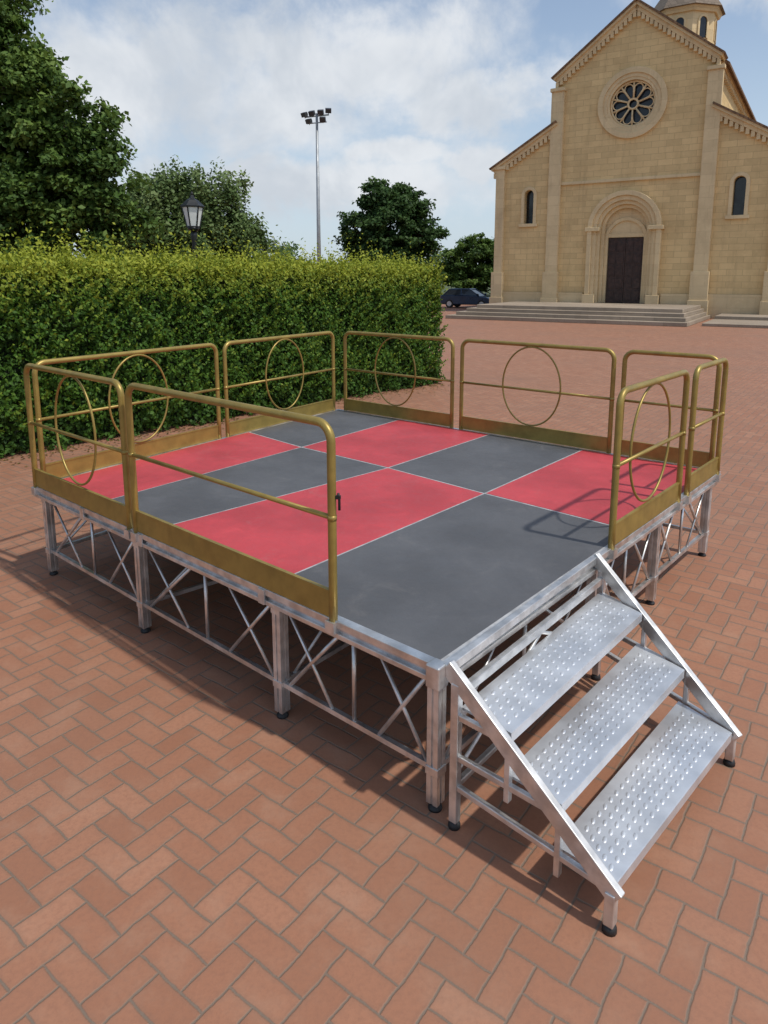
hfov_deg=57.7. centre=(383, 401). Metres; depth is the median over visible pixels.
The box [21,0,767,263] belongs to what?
sky
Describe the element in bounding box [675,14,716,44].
tower windows
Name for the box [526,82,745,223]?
window glass
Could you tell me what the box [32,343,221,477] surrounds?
guard railing
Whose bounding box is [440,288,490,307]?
parked car
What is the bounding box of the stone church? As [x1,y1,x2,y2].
[445,0,767,327]
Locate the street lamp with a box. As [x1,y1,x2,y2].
[180,191,204,256]
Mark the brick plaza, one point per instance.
(194, 830)
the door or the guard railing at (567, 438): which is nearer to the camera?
the guard railing at (567, 438)
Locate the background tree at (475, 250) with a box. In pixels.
[433,232,493,292]
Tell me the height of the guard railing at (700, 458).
1.023 m
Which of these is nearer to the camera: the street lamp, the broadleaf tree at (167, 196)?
the street lamp
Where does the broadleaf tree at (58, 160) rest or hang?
on the brick plaza
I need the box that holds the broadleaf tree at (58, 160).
[0,0,174,259]
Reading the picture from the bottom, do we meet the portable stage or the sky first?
the portable stage
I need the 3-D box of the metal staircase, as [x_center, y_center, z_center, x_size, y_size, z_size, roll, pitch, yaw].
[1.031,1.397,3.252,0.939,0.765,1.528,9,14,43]
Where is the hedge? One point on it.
(61, 305)
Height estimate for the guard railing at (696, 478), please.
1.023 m
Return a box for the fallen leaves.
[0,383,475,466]
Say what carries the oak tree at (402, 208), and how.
on the brick plaza
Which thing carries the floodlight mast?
on the brick plaza
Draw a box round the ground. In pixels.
[423,282,490,300]
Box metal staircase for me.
[444,553,741,936]
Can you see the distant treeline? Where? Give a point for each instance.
(282, 249)
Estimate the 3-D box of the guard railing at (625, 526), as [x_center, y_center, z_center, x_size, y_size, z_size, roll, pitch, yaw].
[1.736,0.353,4.510,0.058,1.023,1.220,9,13,40]
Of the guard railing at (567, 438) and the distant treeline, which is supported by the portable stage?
the guard railing at (567, 438)
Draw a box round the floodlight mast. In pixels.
[300,108,330,261]
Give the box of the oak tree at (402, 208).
[331,176,450,265]
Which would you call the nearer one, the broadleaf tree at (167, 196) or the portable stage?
the portable stage
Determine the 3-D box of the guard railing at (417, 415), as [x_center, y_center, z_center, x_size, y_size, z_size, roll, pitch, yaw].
[0.130,-0.247,7.864,1.597,1.023,0.059,8,13,39]
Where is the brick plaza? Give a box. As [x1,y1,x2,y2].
[0,304,767,1023]
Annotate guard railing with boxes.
[23,363,132,538]
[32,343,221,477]
[125,383,340,634]
[222,331,335,436]
[343,331,454,427]
[459,339,616,452]
[607,370,689,559]
[621,350,721,466]
[683,358,728,503]
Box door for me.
[605,237,643,302]
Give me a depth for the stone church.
39.80 m
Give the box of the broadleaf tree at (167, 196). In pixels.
[92,155,283,272]
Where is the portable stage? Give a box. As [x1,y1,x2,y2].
[34,409,719,812]
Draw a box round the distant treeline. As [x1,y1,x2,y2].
[80,236,490,293]
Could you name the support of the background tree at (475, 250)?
on the ground
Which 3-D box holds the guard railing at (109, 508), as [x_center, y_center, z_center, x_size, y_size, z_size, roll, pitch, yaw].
[-2.156,0.293,4.846,1.446,1.023,0.058,9,13,40]
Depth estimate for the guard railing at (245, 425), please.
7.48 m
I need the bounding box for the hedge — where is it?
[0,214,449,458]
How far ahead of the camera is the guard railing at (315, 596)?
3.61 m

